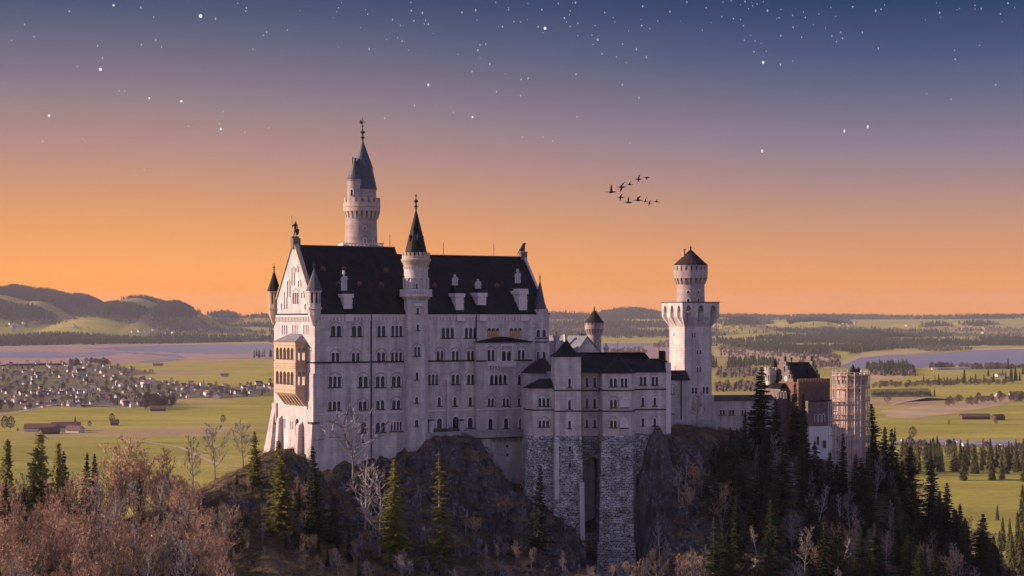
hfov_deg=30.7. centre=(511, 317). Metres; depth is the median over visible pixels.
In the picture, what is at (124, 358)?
mudflat ground
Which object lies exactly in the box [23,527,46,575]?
bare tree
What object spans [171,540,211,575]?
bare tree
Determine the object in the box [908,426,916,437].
field tree
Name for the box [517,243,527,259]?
lion statue
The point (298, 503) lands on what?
spruce tree
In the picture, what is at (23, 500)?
spruce tree
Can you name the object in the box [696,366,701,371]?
window
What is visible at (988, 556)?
spruce tree
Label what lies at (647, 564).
bare tree
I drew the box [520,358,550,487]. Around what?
link building
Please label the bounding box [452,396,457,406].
window
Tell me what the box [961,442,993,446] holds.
shed
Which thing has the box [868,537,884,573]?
spruce tree
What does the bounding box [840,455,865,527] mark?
spruce tree
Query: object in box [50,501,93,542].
bare tree
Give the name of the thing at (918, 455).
spruce tree
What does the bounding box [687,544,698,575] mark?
bare tree
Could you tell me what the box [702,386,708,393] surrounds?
window
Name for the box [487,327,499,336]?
window
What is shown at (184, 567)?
bare tree
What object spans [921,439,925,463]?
spruce tree
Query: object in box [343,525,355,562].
spruce tree
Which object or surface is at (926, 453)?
spruce tree
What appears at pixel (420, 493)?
bare tree
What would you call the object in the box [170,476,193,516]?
bare tree
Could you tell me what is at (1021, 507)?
spruce tree
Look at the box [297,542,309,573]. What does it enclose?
bare tree
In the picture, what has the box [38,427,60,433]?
farm building
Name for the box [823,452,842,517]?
spruce tree
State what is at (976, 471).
spruce tree
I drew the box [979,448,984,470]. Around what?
spruce tree
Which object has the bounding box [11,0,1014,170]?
faint stars
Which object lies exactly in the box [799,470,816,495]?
bare tree
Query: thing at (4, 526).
bare tree
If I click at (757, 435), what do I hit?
spruce tree
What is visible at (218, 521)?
bare tree
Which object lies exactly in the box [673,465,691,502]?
bare tree
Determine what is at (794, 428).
spruce tree
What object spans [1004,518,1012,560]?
spruce tree
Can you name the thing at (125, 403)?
house
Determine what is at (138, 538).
bare tree
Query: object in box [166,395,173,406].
field tree
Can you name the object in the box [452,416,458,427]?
doorway
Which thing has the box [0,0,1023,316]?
sky
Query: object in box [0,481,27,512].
bare tree
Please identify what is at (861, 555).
spruce tree
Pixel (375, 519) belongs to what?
bare tree
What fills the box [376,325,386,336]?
window
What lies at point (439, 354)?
window
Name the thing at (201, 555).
bare tree
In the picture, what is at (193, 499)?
bare tree
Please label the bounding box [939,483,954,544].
spruce tree
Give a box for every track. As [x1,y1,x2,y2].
[0,404,138,414]
[127,439,240,467]
[890,398,982,404]
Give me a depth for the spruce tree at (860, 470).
543.36 m
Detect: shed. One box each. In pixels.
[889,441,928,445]
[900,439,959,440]
[934,440,961,444]
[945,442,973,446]
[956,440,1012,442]
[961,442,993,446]
[993,441,1022,443]
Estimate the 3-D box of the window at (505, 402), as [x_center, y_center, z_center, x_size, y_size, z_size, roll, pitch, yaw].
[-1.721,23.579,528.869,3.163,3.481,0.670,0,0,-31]
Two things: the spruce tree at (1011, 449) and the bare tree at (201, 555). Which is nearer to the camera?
the bare tree at (201, 555)
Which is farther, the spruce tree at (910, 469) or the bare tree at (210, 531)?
the spruce tree at (910, 469)
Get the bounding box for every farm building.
[23,423,56,431]
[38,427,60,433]
[51,422,80,430]
[64,425,83,432]
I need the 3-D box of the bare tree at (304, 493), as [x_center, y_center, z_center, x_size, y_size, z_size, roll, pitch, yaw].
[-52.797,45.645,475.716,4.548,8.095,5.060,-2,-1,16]
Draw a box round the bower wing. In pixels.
[523,340,670,575]
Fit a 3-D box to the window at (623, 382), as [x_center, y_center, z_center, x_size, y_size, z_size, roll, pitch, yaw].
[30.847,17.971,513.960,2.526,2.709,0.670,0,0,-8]
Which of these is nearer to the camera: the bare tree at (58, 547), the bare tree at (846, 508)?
the bare tree at (58, 547)
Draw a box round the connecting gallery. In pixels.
[714,395,774,432]
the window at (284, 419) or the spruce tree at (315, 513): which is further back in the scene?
the window at (284, 419)
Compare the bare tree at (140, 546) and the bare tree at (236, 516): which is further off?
the bare tree at (236, 516)
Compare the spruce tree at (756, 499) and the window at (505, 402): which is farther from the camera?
the window at (505, 402)
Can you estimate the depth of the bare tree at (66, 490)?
471.56 m
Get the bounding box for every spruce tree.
[0,484,16,551]
[17,487,29,549]
[18,432,52,535]
[21,488,29,534]
[27,480,38,541]
[38,522,58,575]
[47,441,70,522]
[61,451,75,528]
[74,452,92,526]
[86,453,102,523]
[132,476,146,532]
[197,500,202,528]
[211,511,219,543]
[242,431,266,488]
[242,512,248,535]
[259,441,300,534]
[294,483,303,513]
[294,528,298,547]
[299,446,330,536]
[301,475,308,499]
[304,540,309,558]
[315,536,321,555]
[320,494,345,545]
[324,546,329,567]
[335,531,338,548]
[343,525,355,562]
[356,557,362,575]
[372,459,419,567]
[418,451,464,575]
[525,466,554,551]
[702,519,728,575]
[703,445,732,517]
[704,436,763,501]
[705,441,728,492]
[708,443,717,463]
[711,438,729,484]
[712,525,725,573]
[715,530,735,575]
[718,487,750,547]
[722,550,738,575]
[723,497,754,573]
[727,427,731,454]
[739,367,781,461]
[739,412,754,460]
[744,464,767,533]
[751,500,791,575]
[753,483,788,543]
[756,428,777,478]
[757,530,777,575]
[765,443,801,512]
[768,396,784,458]
[781,496,837,566]
[786,383,802,459]
[794,412,813,486]
[794,465,815,513]
[796,394,810,460]
[806,442,832,503]
[809,517,835,575]
[813,468,828,526]
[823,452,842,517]
[824,495,845,556]
[827,464,847,499]
[830,526,850,575]
[832,433,849,509]
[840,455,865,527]
[846,526,873,575]
[857,458,873,504]
[861,446,879,517]
[861,492,882,536]
[865,537,894,575]
[866,404,887,472]
[866,440,876,477]
[866,523,885,575]
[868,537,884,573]
[869,427,897,496]
[877,485,910,533]
[885,428,907,489]
[887,496,914,564]
[891,461,912,517]
[891,537,915,575]
[896,446,926,511]
[896,527,923,575]
[898,439,906,468]
[902,444,907,474]
[903,483,928,531]
[907,494,921,538]
[911,547,928,575]
[913,448,917,468]
[915,444,921,472]
[918,460,944,523]
[919,485,936,539]
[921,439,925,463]
[921,501,949,550]
[921,554,929,575]
[922,441,928,469]
[924,550,949,575]
[926,440,933,471]
[932,437,936,467]
[934,436,938,459]
[935,442,942,471]
[938,501,949,546]
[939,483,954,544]
[939,541,958,575]
[941,449,944,471]
[943,509,959,550]
[943,518,981,561]
[944,515,967,575]
[947,504,973,551]
[949,438,959,468]
[950,441,960,471]
[957,439,962,467]
[958,519,975,574]
[959,445,967,480]
[965,448,968,470]
[966,439,970,467]
[969,514,998,572]
[970,444,975,473]
[974,453,979,473]
[978,538,995,575]
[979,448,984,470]
[982,438,985,464]
[983,547,1007,575]
[985,439,994,468]
[985,536,1000,575]
[987,448,996,479]
[994,445,999,466]
[995,504,998,519]
[997,530,1004,565]
[998,452,1005,479]
[1000,517,1006,550]
[1000,565,1004,575]
[1003,448,1009,473]
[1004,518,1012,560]
[1006,447,1010,470]
[1006,567,1012,575]
[1007,534,1017,575]
[1008,440,1011,466]
[1009,365,1012,379]
[1010,439,1020,470]
[1010,442,1013,464]
[1012,448,1019,471]
[1013,366,1017,380]
[1013,511,1020,558]
[1015,528,1023,575]
[1016,484,1023,524]
[1019,438,1023,468]
[1019,459,1023,481]
[1020,447,1023,471]
[1021,512,1023,545]
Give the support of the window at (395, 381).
in the palace hall
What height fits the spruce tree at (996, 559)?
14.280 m
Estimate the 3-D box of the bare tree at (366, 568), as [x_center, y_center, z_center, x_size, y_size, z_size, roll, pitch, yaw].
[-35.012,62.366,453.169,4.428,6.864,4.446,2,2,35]
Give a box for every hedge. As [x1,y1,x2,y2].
[871,377,1014,387]
[871,391,931,395]
[928,361,1023,368]
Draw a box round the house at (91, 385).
[88,383,96,387]
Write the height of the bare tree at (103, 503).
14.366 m
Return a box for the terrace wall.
[671,419,717,429]
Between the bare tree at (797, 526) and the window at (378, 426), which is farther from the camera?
the window at (378, 426)
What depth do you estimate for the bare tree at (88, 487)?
472.94 m
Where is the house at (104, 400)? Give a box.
[100,398,107,402]
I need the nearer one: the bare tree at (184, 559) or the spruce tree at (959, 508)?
the bare tree at (184, 559)
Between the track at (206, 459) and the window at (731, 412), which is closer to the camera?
the window at (731, 412)
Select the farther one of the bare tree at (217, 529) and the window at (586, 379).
the window at (586, 379)
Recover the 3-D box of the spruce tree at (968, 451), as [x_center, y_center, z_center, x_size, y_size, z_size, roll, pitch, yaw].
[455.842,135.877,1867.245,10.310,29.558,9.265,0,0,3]
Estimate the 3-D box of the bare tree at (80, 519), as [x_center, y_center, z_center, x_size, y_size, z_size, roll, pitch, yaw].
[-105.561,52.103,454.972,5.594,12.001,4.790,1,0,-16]
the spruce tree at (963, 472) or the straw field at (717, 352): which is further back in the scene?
the straw field at (717, 352)
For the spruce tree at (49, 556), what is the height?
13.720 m
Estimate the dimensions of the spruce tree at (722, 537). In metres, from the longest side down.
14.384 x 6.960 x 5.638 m
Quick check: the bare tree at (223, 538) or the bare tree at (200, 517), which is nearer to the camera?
the bare tree at (223, 538)
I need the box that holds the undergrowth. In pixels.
[0,421,935,575]
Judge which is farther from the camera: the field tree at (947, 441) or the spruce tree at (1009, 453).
the field tree at (947, 441)
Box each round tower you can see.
[338,118,383,246]
[585,306,603,350]
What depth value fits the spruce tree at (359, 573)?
451.13 m
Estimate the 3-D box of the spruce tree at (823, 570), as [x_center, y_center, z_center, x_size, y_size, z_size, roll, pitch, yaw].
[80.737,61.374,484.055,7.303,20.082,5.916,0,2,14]
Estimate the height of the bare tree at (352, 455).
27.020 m
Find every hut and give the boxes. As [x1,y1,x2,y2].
[110,419,118,424]
[150,406,165,410]
[220,373,228,376]
[991,414,1005,419]
[995,373,1005,376]
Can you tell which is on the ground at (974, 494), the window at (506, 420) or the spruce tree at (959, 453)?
the spruce tree at (959, 453)
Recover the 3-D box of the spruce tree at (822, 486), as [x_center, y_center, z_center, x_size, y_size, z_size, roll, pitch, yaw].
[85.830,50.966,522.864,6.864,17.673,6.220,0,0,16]
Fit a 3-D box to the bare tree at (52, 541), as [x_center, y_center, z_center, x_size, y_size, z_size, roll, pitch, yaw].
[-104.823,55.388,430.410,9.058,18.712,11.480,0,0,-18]
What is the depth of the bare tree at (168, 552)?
434.39 m
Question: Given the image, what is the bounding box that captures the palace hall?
[264,242,549,483]
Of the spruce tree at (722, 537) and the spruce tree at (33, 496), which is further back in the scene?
the spruce tree at (722, 537)
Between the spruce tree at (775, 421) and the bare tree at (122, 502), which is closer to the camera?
the bare tree at (122, 502)
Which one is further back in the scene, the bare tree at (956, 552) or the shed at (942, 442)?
the shed at (942, 442)
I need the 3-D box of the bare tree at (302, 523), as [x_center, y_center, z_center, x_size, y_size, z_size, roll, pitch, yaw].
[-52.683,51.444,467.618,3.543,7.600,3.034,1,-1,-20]
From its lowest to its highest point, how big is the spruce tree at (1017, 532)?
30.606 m
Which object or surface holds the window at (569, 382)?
in the bower wing
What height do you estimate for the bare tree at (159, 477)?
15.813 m
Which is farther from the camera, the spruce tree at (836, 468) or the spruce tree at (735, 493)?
the spruce tree at (836, 468)
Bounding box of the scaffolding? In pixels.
[828,369,869,487]
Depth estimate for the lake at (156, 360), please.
6467.11 m
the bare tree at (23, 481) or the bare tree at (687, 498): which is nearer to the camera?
the bare tree at (23, 481)
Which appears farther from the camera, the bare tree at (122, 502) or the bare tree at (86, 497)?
the bare tree at (86, 497)
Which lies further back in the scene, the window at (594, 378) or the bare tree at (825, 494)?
the window at (594, 378)
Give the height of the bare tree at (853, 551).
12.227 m
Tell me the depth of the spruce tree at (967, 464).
1825.41 m
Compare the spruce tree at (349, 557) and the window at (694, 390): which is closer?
the spruce tree at (349, 557)
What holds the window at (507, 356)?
in the palace hall
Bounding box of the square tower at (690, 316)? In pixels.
[661,245,719,418]
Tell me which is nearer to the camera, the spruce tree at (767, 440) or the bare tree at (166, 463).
the bare tree at (166, 463)
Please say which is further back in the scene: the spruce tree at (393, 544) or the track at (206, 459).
the track at (206, 459)
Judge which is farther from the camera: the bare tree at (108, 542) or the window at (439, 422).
the window at (439, 422)
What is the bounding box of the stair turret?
[399,195,431,451]
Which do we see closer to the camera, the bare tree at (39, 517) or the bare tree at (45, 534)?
the bare tree at (45, 534)
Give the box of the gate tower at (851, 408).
[837,364,867,476]
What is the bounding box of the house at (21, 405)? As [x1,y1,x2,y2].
[19,403,26,407]
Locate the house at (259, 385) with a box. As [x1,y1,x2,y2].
[256,384,263,387]
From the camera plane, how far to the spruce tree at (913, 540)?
496.40 m
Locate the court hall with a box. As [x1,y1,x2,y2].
[549,332,600,364]
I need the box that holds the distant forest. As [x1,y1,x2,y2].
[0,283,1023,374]
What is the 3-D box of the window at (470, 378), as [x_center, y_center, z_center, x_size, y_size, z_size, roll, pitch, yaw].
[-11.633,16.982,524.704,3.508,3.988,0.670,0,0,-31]
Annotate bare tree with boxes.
[0,481,12,511]
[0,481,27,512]
[0,515,10,541]
[0,517,21,568]
[0,527,29,569]
[0,551,18,575]
[2,497,52,550]
[2,540,38,575]
[3,519,19,551]
[3,562,13,575]
[6,503,40,570]
[6,559,26,575]
[7,502,22,536]
[8,478,28,536]
[14,471,29,533]
[16,529,61,575]
[22,521,54,575]
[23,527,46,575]
[25,505,44,549]
[29,519,75,573]
[32,505,53,548]
[33,542,60,575]
[35,481,62,516]
[37,517,75,573]
[39,499,85,572]
[40,506,67,535]
[42,479,77,515]
[46,498,65,551]
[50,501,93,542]
[50,556,67,575]
[51,524,72,575]
[55,515,93,575]
[61,471,79,530]
[63,509,118,562]
[64,470,109,530]
[64,554,102,575]
[64,558,91,575]
[68,472,83,516]
[68,528,95,575]
[73,508,88,553]
[74,480,105,539]
[77,481,103,514]
[77,529,151,575]
[90,435,154,518]
[90,502,113,522]
[90,520,133,575]
[91,547,122,575]
[92,515,110,546]
[93,517,136,570]
[96,509,110,569]
[97,464,121,509]
[98,484,121,519]
[100,507,120,567]
[103,468,129,520]
[104,469,125,512]
[104,475,141,519]
[106,517,135,572]
[107,489,125,556]
[115,444,172,509]
[115,498,143,537]
[117,528,175,575]
[118,477,144,533]
[123,477,142,513]
[123,563,132,575]
[124,514,182,575]
[128,522,148,573]
[129,490,169,537]
[131,511,149,552]
[132,530,150,568]
[133,519,178,575]
[135,524,149,561]
[137,471,158,523]
[138,445,181,493]
[141,542,157,575]
[146,503,163,530]
[147,471,165,513]
[149,467,170,524]
[152,478,168,527]
[153,532,179,575]
[154,471,181,511]
[156,492,171,519]
[160,511,186,543]
[160,530,180,567]
[161,508,180,570]
[162,496,181,533]
[163,476,204,517]
[164,472,174,510]
[164,483,194,543]
[167,471,179,515]
[168,527,184,575]
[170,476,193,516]
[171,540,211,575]
[173,499,201,556]
[174,533,194,575]
[178,484,215,539]
[178,556,191,575]
[180,533,230,575]
[181,435,204,482]
[181,500,214,564]
[183,519,217,574]
[199,422,229,478]
[200,512,215,550]
[200,537,230,575]
[200,547,236,575]
[202,505,242,552]
[204,520,215,557]
[205,522,248,572]
[210,507,237,561]
[211,503,241,531]
[214,554,234,575]
[221,473,231,488]
[227,490,244,514]
[227,507,243,536]
[229,481,238,507]
[230,420,259,466]
[243,529,250,550]
[257,523,267,540]
[294,477,305,492]
[296,509,307,536]
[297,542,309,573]
[300,482,311,511]
[300,533,318,551]
[313,398,394,492]
[318,560,326,574]
[324,470,333,485]
[329,549,348,575]
[339,452,387,529]
[348,540,362,564]
[352,536,362,557]
[357,480,392,555]
[357,533,367,557]
[362,510,371,535]
[362,559,375,575]
[391,548,408,575]
[395,553,413,575]
[404,561,413,573]
[416,485,426,503]
[419,526,431,554]
[441,564,446,575]
[461,510,469,533]
[465,517,481,537]
[472,535,482,547]
[481,558,492,575]
[493,533,503,553]
[496,494,518,520]
[511,540,525,557]
[513,509,529,538]
[558,552,566,568]
[588,566,601,575]
[607,563,616,575]
[621,558,643,575]
[643,556,651,573]
[644,548,668,575]
[651,522,666,573]
[662,535,676,570]
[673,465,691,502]
[676,551,704,575]
[678,482,696,518]
[681,455,688,486]
[687,461,705,498]
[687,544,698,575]
[688,392,704,426]
[696,453,708,496]
[697,546,710,575]
[705,479,739,530]
[745,431,753,461]
[749,525,757,555]
[750,445,759,483]
[768,449,778,478]
[770,431,789,464]
[777,461,797,490]
[787,513,800,559]
[789,512,803,549]
[791,558,807,575]
[793,526,818,575]
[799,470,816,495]
[807,545,834,573]
[815,483,829,530]
[823,516,860,569]
[834,492,849,537]
[841,487,856,535]
[845,537,853,556]
[848,526,858,561]
[849,505,863,541]
[850,543,856,561]
[864,528,871,550]
[870,451,887,500]
[882,529,892,571]
[885,500,896,547]
[886,472,896,492]
[915,482,922,511]
[919,542,963,575]
[921,529,940,556]
[948,543,978,575]
[970,524,991,547]
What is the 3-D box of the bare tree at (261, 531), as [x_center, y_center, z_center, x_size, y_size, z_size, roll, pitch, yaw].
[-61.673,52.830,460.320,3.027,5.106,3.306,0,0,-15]
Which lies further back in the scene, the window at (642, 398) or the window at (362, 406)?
the window at (642, 398)
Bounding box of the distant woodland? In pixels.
[0,303,1023,391]
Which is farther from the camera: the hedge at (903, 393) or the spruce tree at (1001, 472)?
the hedge at (903, 393)
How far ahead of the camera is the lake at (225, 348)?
8954.17 m
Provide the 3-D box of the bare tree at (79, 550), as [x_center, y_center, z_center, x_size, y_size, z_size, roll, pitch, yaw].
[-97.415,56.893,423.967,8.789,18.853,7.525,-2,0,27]
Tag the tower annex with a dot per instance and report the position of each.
(681, 394)
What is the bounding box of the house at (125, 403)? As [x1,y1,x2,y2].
[122,401,129,405]
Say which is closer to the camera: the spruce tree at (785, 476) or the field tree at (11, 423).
the spruce tree at (785, 476)
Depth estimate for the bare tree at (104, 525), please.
440.47 m
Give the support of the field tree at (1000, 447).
on the ground at (974, 494)
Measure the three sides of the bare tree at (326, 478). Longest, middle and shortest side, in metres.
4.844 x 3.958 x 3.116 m
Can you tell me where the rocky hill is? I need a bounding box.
[0,425,982,575]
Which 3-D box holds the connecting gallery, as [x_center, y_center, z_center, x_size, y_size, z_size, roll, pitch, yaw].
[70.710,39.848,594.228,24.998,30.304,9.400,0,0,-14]
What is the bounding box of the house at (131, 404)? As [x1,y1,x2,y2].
[129,402,134,407]
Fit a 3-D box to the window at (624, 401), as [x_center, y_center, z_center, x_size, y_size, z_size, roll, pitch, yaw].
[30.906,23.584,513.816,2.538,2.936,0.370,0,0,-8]
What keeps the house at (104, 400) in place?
on the village ground at (73, 381)
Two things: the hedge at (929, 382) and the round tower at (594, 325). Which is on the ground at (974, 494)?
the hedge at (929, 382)
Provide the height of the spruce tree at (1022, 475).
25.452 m
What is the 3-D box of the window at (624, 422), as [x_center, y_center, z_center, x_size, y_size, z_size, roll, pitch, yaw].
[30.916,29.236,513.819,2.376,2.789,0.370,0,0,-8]
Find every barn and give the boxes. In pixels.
[153,363,162,365]
[959,413,990,418]
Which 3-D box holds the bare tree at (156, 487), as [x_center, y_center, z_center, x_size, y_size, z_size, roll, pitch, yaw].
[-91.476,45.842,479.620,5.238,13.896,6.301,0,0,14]
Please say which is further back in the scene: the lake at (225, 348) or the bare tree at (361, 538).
the lake at (225, 348)
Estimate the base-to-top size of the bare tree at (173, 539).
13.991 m
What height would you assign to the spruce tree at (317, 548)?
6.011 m
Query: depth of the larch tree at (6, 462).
478.14 m
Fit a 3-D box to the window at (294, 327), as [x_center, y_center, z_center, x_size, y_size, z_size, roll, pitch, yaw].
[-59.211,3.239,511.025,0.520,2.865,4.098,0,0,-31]
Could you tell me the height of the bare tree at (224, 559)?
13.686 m
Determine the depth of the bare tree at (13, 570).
417.76 m
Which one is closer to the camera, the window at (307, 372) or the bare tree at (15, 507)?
the bare tree at (15, 507)
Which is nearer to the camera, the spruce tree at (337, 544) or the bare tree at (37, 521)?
the bare tree at (37, 521)
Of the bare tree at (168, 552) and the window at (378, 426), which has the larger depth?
the window at (378, 426)
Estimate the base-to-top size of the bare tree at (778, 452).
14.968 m
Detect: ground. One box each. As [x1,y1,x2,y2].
[0,294,1023,575]
[0,343,668,365]
[0,363,272,411]
[824,350,933,367]
[969,347,1023,349]
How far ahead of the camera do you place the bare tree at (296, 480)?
477.26 m
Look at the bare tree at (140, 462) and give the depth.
478.65 m
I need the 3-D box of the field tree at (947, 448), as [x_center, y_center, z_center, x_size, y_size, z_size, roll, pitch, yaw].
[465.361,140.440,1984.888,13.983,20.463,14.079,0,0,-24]
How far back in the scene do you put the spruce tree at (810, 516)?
498.85 m
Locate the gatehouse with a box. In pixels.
[762,356,831,460]
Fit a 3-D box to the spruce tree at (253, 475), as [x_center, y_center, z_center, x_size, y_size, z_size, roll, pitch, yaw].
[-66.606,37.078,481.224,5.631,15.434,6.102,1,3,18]
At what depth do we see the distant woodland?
11743.99 m
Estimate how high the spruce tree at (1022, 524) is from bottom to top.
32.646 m
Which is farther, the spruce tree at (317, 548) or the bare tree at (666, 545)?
the bare tree at (666, 545)
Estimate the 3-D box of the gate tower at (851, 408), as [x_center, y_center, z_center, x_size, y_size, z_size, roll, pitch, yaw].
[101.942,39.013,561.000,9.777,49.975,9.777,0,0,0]
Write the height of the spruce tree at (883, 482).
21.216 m
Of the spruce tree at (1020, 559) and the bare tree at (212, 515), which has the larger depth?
the spruce tree at (1020, 559)
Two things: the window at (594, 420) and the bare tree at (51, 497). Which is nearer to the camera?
the bare tree at (51, 497)
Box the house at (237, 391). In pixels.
[233,390,241,393]
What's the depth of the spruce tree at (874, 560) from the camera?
489.29 m
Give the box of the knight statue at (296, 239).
[290,216,300,248]
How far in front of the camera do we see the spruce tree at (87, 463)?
481.79 m
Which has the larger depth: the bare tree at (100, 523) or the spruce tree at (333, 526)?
the spruce tree at (333, 526)
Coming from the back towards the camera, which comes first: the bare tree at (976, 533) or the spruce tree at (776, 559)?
the bare tree at (976, 533)
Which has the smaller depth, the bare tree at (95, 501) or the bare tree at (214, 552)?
the bare tree at (214, 552)
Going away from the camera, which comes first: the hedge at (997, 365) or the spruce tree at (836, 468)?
the spruce tree at (836, 468)
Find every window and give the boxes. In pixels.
[281,324,287,333]
[283,418,285,427]
[292,288,298,303]
[292,324,297,333]
[295,418,298,433]
[303,324,308,333]
[307,346,311,360]
[307,372,310,385]
[327,372,342,387]
[327,401,341,410]
[329,322,342,336]
[330,349,340,362]
[350,322,363,336]
[350,349,361,362]
[357,372,369,387]
[357,397,368,410]
[360,421,367,433]
[374,372,386,387]
[375,348,386,362]
[375,400,385,409]
[375,422,386,432]
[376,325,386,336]
[389,348,403,362]
[390,325,403,336]
[390,372,402,387]
[390,396,401,409]
[390,421,402,431]
[413,343,421,356]
[414,372,419,380]
[414,396,418,403]
[414,419,419,426]
[428,371,439,384]
[435,347,444,360]
[436,417,442,428]
[437,396,441,406]
[441,327,454,338]
[450,347,460,360]
[450,371,460,384]
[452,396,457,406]
[464,327,477,338]
[465,371,473,384]
[466,347,473,360]
[467,417,473,428]
[468,396,472,406]
[486,346,495,360]
[486,394,495,406]
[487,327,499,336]
[487,418,493,429]
[489,375,507,384]
[501,394,510,406]
[502,351,511,360]
[503,417,509,428]
[509,327,521,336]
[516,346,526,360]
[516,394,520,406]
[536,394,550,406]
[537,416,550,427]
[567,377,571,387]
[567,399,571,409]
[567,420,571,428]
[585,377,589,387]
[585,398,589,407]
[585,419,589,427]
[592,377,596,387]
[592,398,596,407]
[592,419,596,427]
[608,378,617,387]
[608,396,618,407]
[608,417,618,427]
[620,378,628,387]
[620,398,628,407]
[620,419,628,428]
[639,376,647,385]
[640,418,644,426]
[641,397,644,406]
[651,376,658,385]
[652,397,656,406]
[652,417,656,426]
[692,387,697,393]
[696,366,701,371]
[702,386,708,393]
[719,409,725,415]
[728,409,735,415]
[740,409,747,415]
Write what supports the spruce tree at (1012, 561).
on the ground at (974, 494)
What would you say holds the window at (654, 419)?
in the bower wing
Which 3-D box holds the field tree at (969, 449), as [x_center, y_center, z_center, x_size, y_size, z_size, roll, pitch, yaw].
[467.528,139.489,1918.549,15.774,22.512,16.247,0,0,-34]
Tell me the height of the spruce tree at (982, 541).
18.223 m
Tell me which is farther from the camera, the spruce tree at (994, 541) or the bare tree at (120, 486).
the spruce tree at (994, 541)
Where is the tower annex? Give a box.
[671,370,691,419]
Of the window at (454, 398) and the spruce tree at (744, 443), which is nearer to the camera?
the window at (454, 398)
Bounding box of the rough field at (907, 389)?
[870,388,932,396]
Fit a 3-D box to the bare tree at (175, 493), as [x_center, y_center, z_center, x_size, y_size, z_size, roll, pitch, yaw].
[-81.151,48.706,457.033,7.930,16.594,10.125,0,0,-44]
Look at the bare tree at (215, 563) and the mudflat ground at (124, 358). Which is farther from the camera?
the mudflat ground at (124, 358)
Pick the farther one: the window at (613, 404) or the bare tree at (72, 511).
the window at (613, 404)
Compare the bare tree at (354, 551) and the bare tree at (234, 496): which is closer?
the bare tree at (354, 551)
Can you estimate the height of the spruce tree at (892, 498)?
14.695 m
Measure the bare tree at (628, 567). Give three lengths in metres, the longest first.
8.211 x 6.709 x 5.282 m
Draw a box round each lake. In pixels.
[0,351,185,357]
[83,344,273,353]
[139,358,181,362]
[601,343,652,349]
[841,349,1023,368]
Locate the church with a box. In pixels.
[73,361,86,374]
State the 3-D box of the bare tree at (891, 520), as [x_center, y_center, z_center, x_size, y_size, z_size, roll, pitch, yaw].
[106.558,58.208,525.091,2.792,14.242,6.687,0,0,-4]
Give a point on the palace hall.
(337, 315)
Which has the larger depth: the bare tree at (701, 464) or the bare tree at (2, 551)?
the bare tree at (701, 464)
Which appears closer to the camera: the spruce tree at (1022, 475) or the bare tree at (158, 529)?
the bare tree at (158, 529)
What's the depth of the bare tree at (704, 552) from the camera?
483.46 m
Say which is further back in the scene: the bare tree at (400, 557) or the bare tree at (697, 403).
the bare tree at (697, 403)
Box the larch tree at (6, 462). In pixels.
[0,438,17,530]
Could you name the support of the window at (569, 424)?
in the bower wing
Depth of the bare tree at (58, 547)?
436.66 m
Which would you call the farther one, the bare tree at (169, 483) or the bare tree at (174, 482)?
the bare tree at (169, 483)
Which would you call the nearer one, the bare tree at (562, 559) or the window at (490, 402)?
the bare tree at (562, 559)
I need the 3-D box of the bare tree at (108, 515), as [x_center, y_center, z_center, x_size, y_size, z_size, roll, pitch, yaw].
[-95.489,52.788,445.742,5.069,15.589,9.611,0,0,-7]
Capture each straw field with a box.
[715,349,833,359]
[870,374,903,381]
[881,396,1023,418]
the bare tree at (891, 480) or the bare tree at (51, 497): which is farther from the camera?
the bare tree at (891, 480)
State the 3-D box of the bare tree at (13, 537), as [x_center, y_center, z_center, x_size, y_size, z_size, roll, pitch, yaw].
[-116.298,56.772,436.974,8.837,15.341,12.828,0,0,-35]
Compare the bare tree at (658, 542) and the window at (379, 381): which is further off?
the window at (379, 381)
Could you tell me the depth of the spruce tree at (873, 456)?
559.92 m
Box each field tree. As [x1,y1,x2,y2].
[0,416,8,427]
[6,416,15,429]
[141,397,148,407]
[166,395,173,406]
[882,389,892,403]
[904,436,915,451]
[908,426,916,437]
[916,440,923,455]
[942,439,952,458]
[944,440,951,454]
[962,443,971,457]
[980,440,993,455]
[997,445,1005,459]
[1017,444,1021,461]
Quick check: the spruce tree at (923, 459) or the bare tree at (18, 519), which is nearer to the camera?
the bare tree at (18, 519)
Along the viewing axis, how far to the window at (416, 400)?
511.21 m

